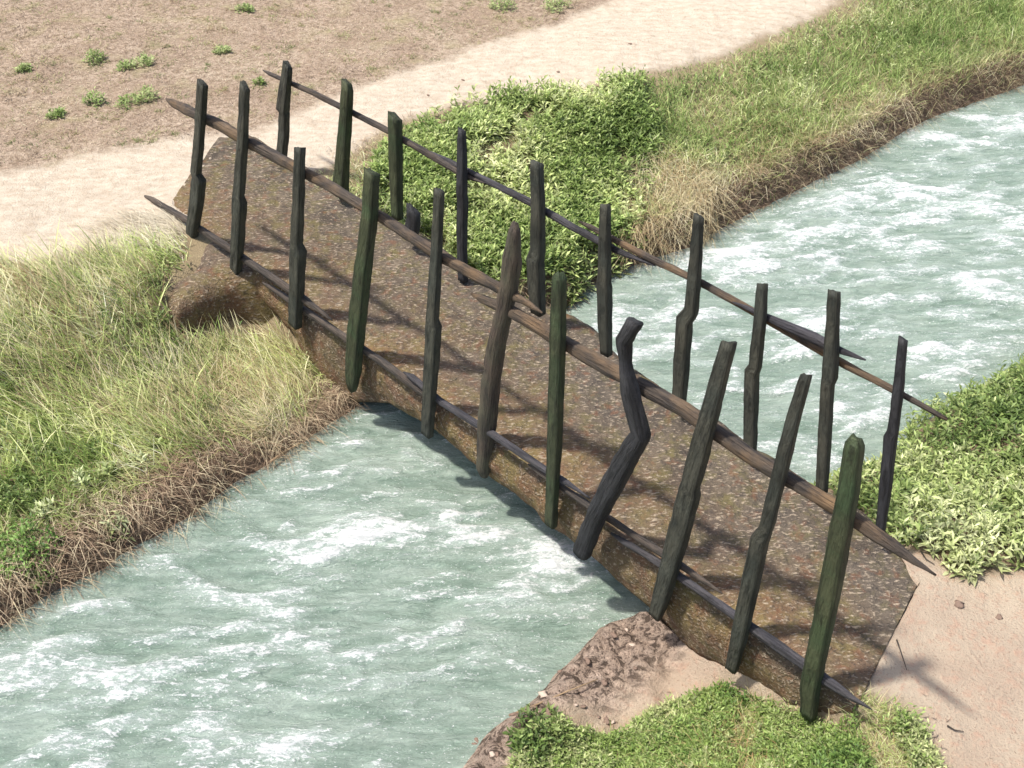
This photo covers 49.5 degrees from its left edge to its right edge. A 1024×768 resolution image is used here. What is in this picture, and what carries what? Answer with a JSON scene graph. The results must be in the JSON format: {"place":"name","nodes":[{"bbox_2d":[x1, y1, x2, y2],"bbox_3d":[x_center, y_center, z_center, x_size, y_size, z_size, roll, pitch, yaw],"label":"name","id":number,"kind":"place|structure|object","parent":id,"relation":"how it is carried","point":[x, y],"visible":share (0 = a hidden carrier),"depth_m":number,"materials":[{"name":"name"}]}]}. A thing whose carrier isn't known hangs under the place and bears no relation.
{"place":"outdoors","nodes":[
{"label":"outdoors","id":0,"kind":"place"},
{"bbox_2d":[0,0,609,169],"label":"ground","id":1,"kind":"structure","parent":0,"point":[13,155],"depth_m":14.52,"materials":[{"name":"soil"}]},
{"bbox_2d":[12,62,32,73],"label":"weed tuft","id":2,"kind":"object","parent":1,"relation":"on","point":[22,67],"visible":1,"depth_m":14.09,"materials":[{"name":"green plant"}]},
{"bbox_2d":[45,106,66,119],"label":"weed tuft","id":3,"kind":"object","parent":1,"relation":"on","point":[58,111],"visible":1,"depth_m":13.14,"materials":[{"name":"green plant"}]},
{"bbox_2d":[82,48,106,65],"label":"weed tuft","id":4,"kind":"object","parent":1,"relation":"on","point":[93,52],"visible":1,"depth_m":14.29,"materials":[{"name":"green plant"}]},
{"bbox_2d":[82,86,108,108],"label":"weed tuft","id":5,"kind":"object","parent":1,"relation":"on","point":[90,95],"visible":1,"depth_m":13.35,"materials":[{"name":"green plant"}]},
{"bbox_2d":[115,58,135,70],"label":"weed tuft","id":6,"kind":"object","parent":1,"relation":"on","point":[126,63],"visible":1,"depth_m":14.12,"materials":[{"name":"green plant"}]},
{"bbox_2d":[112,93,141,109],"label":"weed tuft","id":7,"kind":"object","parent":1,"relation":"on","point":[125,99],"visible":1,"depth_m":13.32,"materials":[{"name":"green plant"}]},
{"bbox_2d":[129,52,154,66],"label":"weed tuft","id":8,"kind":"object","parent":1,"relation":"on","point":[146,58],"visible":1,"depth_m":14.19,"materials":[{"name":"green plant"}]},
{"bbox_2d":[134,82,161,101],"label":"weed tuft","id":9,"kind":"object","parent":1,"relation":"on","point":[148,89],"visible":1,"depth_m":13.38,"materials":[{"name":"green plant"}]},
{"bbox_2d":[212,44,232,54],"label":"weed tuft","id":10,"kind":"object","parent":1,"relation":"on","point":[219,49],"visible":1,"depth_m":14.51,"materials":[{"name":"green plant"}]},
{"bbox_2d":[233,2,254,13],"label":"weed tuft","id":11,"kind":"object","parent":1,"relation":"on","point":[245,6],"visible":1,"depth_m":15.51,"materials":[{"name":"green plant"}]},
{"bbox_2d":[251,76,266,85],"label":"weed tuft","id":12,"kind":"object","parent":1,"relation":"on","point":[261,81],"visible":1,"depth_m":13.76,"materials":[{"name":"green plant"}]},
{"bbox_2d":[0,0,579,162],"bbox_3d":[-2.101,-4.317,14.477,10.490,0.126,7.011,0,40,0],"label":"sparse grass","id":13,"kind":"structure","parent":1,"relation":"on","point":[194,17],"depth_m":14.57,"materials":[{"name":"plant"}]},
{"bbox_2d":[488,0,517,12],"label":"weed tuft","id":14,"kind":"object","parent":1,"relation":"on","point":[494,4],"visible":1,"depth_m":15.61,"materials":[{"name":"green plant"}]},
{"bbox_2d":[541,0,570,13],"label":"weed tuft","id":15,"kind":"object","parent":1,"relation":"on","point":[556,3],"visible":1,"depth_m":15.63,"materials":[{"name":"green plant"}]},
{"bbox_2d":[0,0,844,265],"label":"path","id":16,"kind":"structure","parent":0,"point":[41,199],"depth_m":13.70,"materials":[{"name":"soil"}]},
{"bbox_2d":[7,2,830,259],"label":"sparse grass","id":17,"kind":"structure","parent":16,"relation":"on","point":[443,104],"depth_m":13.12,"materials":[{"name":"green plant"}]},
{"bbox_2d":[0,85,1023,767],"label":"water","id":18,"kind":"structure","parent":0,"point":[386,585],"depth_m":9.07,"materials":[{"name":"teal liquid"}]},
{"bbox_2d":[0,0,1023,626],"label":"riverbank","id":19,"kind":"structure","parent":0,"point":[200,242],"depth_m":12.56,"materials":[{"name":"plant"}]},
{"bbox_2d":[0,466,42,519],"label":"leafy clump","id":20,"kind":"object","parent":19,"relation":"on","point":[9,495],"visible":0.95,"depth_m":9.03,"materials":[{"name":"green plant"}]},
{"bbox_2d":[0,512,65,595],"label":"leafy clump","id":21,"kind":"object","parent":19,"relation":"on","point":[20,542],"visible":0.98,"depth_m":8.68,"materials":[{"name":"green plant"}]},
{"bbox_2d":[28,495,59,523],"bbox_3d":[-3.790,1.042,8.995,0.278,0.245,0.269,0,40,0],"label":"leafy sprig","id":22,"kind":"object","parent":19,"relation":"on","point":[42,512],"visible":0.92,"depth_m":8.97,"materials":[{"name":"green plant"}]},
{"bbox_2d":[69,465,93,493],"bbox_3d":[-3.582,0.790,9.223,0.198,0.201,0.278,-17,43,-19],"label":"leafy sprig","id":23,"kind":"object","parent":19,"relation":"on","point":[77,473],"visible":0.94,"depth_m":9.20,"materials":[{"name":"green plant"}]},
{"bbox_2d":[94,458,119,480],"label":"leafy sprig","id":24,"kind":"object","parent":19,"relation":"on","point":[103,468],"visible":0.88,"depth_m":9.28,"materials":[{"name":"green plant"}]},
{"bbox_2d":[98,507,134,541],"bbox_3d":[-3.210,1.139,9.012,0.261,0.262,0.235,-13,42,-15],"label":"leafy sprig","id":25,"kind":"object","parent":19,"relation":"on","point":[124,519],"visible":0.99,"depth_m":9.01,"materials":[{"name":"green plant"}]},
{"bbox_2d":[71,199,189,278],"bbox_3d":[-3.922,-1.465,11.112,1.467,0.304,1.444,0,40,0],"label":"straw","id":26,"kind":"object","parent":19,"relation":"on","point":[154,220],"visible":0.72,"depth_m":11.15,"materials":[{"name":"beige plant"}]},
{"bbox_2d":[122,449,154,479],"bbox_3d":[-3.184,0.651,9.400,0.283,0.174,0.290,20,44,22],"label":"leafy sprig","id":27,"kind":"object","parent":19,"relation":"on","point":[144,458],"visible":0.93,"depth_m":9.40,"materials":[{"name":"green plant"}]},
{"bbox_2d":[135,427,165,451],"bbox_3d":[-3.090,0.495,9.570,0.291,0.172,0.294,10,41,12],"label":"leafy sprig","id":28,"kind":"object","parent":19,"relation":"on","point":[147,431],"visible":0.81,"depth_m":9.55,"materials":[{"name":"green plant"}]},
{"bbox_2d":[0,219,334,581],"bbox_3d":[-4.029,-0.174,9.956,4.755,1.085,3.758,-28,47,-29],"label":"grass","id":29,"kind":"structure","parent":19,"relation":"on","point":[100,452],"depth_m":9.72,"materials":[{"name":"green plant"}]},
{"bbox_2d":[0,381,371,643],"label":"straw","id":30,"kind":"object","parent":19,"relation":"on","point":[130,504],"visible":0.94,"depth_m":9.10,"materials":[{"name":"brown plant"}]},
{"bbox_2d":[270,442,302,462],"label":"twig","id":31,"kind":"object","parent":30,"relation":"on","point":[276,457],"visible":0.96,"depth_m":9.87,"materials":[{"name":"brown wood"}]},
{"bbox_2d":[169,344,327,491],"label":"grass","id":32,"kind":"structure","parent":19,"relation":"on","point":[251,410],"depth_m":10.04,"materials":[{"name":"green plant"}]},
{"bbox_2d":[325,109,414,186],"bbox_3d":[-1.599,-2.719,12.545,0.940,0.164,1.861,13,42,15],"label":"straw","id":33,"kind":"object","parent":19,"relation":"on","point":[375,138],"visible":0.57,"depth_m":12.51,"materials":[{"name":"plant"}]},
{"bbox_2d":[0,37,1023,632],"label":"dead grass","id":34,"kind":"structure","parent":19,"relation":"on","point":[194,489],"depth_m":10.37,"materials":[{"name":"brown plant"}]},
{"bbox_2d":[0,0,1023,497],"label":"weeds","id":35,"kind":"object","parent":19,"relation":"on","point":[768,118],"visible":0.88,"depth_m":10.78,"materials":[{"name":"green plant"}]},
{"bbox_2d":[359,62,666,305],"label":"leafy plants","id":36,"kind":"object","parent":19,"relation":"on","point":[423,176],"visible":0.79,"depth_m":12.46,"materials":[{"name":"green plant"}]},
{"bbox_2d":[144,60,947,721],"bbox_3d":[-0.643,-0.838,9.264,9.412,3.254,2.504,32,50,32],"label":"footbridge","id":37,"kind":"object","parent":19,"relation":"on","point":[706,532],"visible":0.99,"depth_m":8.44,"materials":[{"name":"brown wood"}]},
{"bbox_2d":[602,83,651,121],"bbox_3d":[1.378,-3.393,13.375,0.670,0.430,0.661,0,40,0],"label":"bush","id":38,"kind":"object","parent":19,"relation":"on","point":[623,92],"visible":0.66,"depth_m":13.29,"materials":[{"name":"green plant"}]},
{"bbox_2d":[312,0,1023,308],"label":"grass","id":39,"kind":"structure","parent":19,"relation":"on","point":[948,21],"depth_m":14.44,"materials":[{"name":"green plant"}]},
{"bbox_2d":[611,140,750,276],"bbox_3d":[1.800,-1.940,12.585,2.017,0.897,2.392,0,40,0],"label":"straw","id":40,"kind":"object","parent":19,"relation":"on","point":[673,181],"visible":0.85,"depth_m":12.54,"materials":[{"name":"plant"}]},
{"bbox_2d":[729,81,890,191],"bbox_3d":[3.528,-3.188,13.864,3.327,0.553,1.703,-30,49,-31],"label":"straw","id":41,"kind":"object","parent":19,"relation":"on","point":[808,166],"visible":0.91,"depth_m":13.72,"materials":[{"name":"plant"}]},
{"bbox_2d":[686,54,1023,248],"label":"straw","id":42,"kind":"object","parent":19,"relation":"on","point":[839,145],"visible":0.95,"depth_m":13.68,"materials":[{"name":"plant"}]},
{"bbox_2d":[882,30,1023,114],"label":"straw","id":43,"kind":"object","parent":19,"relation":"on","point":[973,62],"visible":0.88,"depth_m":15.44,"materials":[{"name":"plant"}]},
{"bbox_2d":[463,376,1023,767],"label":"sandy bank","id":44,"kind":"structure","parent":0,"point":[964,671],"depth_m":7.53,"materials":[{"name":"beige sand"}]},
{"bbox_2d":[502,702,576,767],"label":"leafy clump","id":45,"kind":"object","parent":44,"relation":"on","point":[527,737],"visible":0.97,"depth_m":7.50,"materials":[{"name":"green plant"}]},
{"bbox_2d":[538,690,547,697],"bbox_3d":[0.220,2.189,7.822,0.070,0.034,0.079,-6,40,-8],"label":"stone","id":46,"kind":"object","parent":44,"relation":"on","point":[542,693],"visible":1,"depth_m":7.81,"materials":[{"name":"beige stone"}]},
{"bbox_2d":[509,679,597,716],"bbox_3d":[0.301,2.236,7.843,0.666,0.150,0.068,-12,41,-14],"label":"twig","id":47,"kind":"object","parent":44,"relation":"on","point":[560,694],"visible":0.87,"depth_m":7.82,"materials":[{"name":"brown wood"}]},
{"bbox_2d":[585,657,590,664],"bbox_3d":[0.548,2.003,8.041,0.051,0.030,0.071,0,40,0],"label":"clod","id":48,"kind":"object","parent":44,"relation":"on","point":[587,661],"visible":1,"depth_m":8.03,"materials":[{"name":"brown soil"}]},
{"bbox_2d":[601,679,607,685],"bbox_3d":[0.659,2.129,7.922,0.055,0.027,0.057,0,40,0],"label":"clod","id":49,"kind":"object","parent":44,"relation":"on","point":[604,682],"visible":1,"depth_m":7.91,"materials":[{"name":"brown soil"}]},
{"bbox_2d":[603,716,610,724],"bbox_3d":[0.662,2.356,7.763,0.060,0.030,0.062,29,48,30],"label":"clod","id":50,"kind":"object","parent":44,"relation":"on","point":[607,721],"visible":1,"depth_m":7.75,"materials":[{"name":"brown soil"}]},
{"bbox_2d":[610,632,617,637],"bbox_3d":[0.751,1.851,8.188,0.056,0.026,0.057,0,40,0],"label":"clod","id":51,"kind":"object","parent":44,"relation":"on","point":[613,634],"visible":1,"depth_m":8.18,"materials":[{"name":"brown soil"}]},
{"bbox_2d":[498,679,949,767],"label":"grass","id":52,"kind":"structure","parent":44,"relation":"on","point":[751,763],"depth_m":7.12,"materials":[{"name":"green plant"}]},
{"bbox_2d":[507,678,946,767],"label":"leafy plants","id":53,"kind":"object","parent":44,"relation":"on","point":[921,746],"visible":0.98,"depth_m":7.36,"materials":[{"name":"green plant"}]},
{"bbox_2d":[477,511,1022,758],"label":"plant litter","id":54,"kind":"object","parent":44,"relation":"on","point":[884,658],"visible":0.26,"depth_m":7.52,"materials":[{"name":"brown plant"}]},
{"bbox_2d":[896,639,906,669],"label":"twig","id":55,"kind":"object","parent":44,"relation":"on","point":[900,651],"visible":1,"depth_m":7.26,"materials":[{"name":"grey wood"}]},
{"bbox_2d":[809,353,1023,586],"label":"leafy plants","id":56,"kind":"object","parent":44,"relation":"on","point":[1001,403],"visible":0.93,"depth_m":8.90,"materials":[{"name":"green plant"}]},
{"bbox_2d":[954,600,963,608],"bbox_3d":[3.054,1.511,7.591,0.067,0.030,0.084,18,43,20],"label":"clod","id":57,"kind":"object","parent":44,"relation":"on","point":[958,604],"visible":1,"depth_m":7.58,"materials":[{"name":"brown soil"}]},
{"bbox_2d":[940,545,986,583],"bbox_3d":[3.183,1.234,7.808,0.305,0.164,0.348,15,42,17],"label":"seedling","id":58,"kind":"object","parent":44,"relation":"on","point":[952,568],"visible":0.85,"depth_m":7.79,"materials":[{"name":"green plant"}]},
{"bbox_2d":[995,614,1002,619],"bbox_3d":[3.291,1.575,7.517,0.053,0.020,0.051,0,40,0],"label":"clod","id":59,"kind":"object","parent":44,"relation":"on","point":[998,616],"visible":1,"depth_m":7.51,"materials":[{"name":"brown soil"}]}
]}

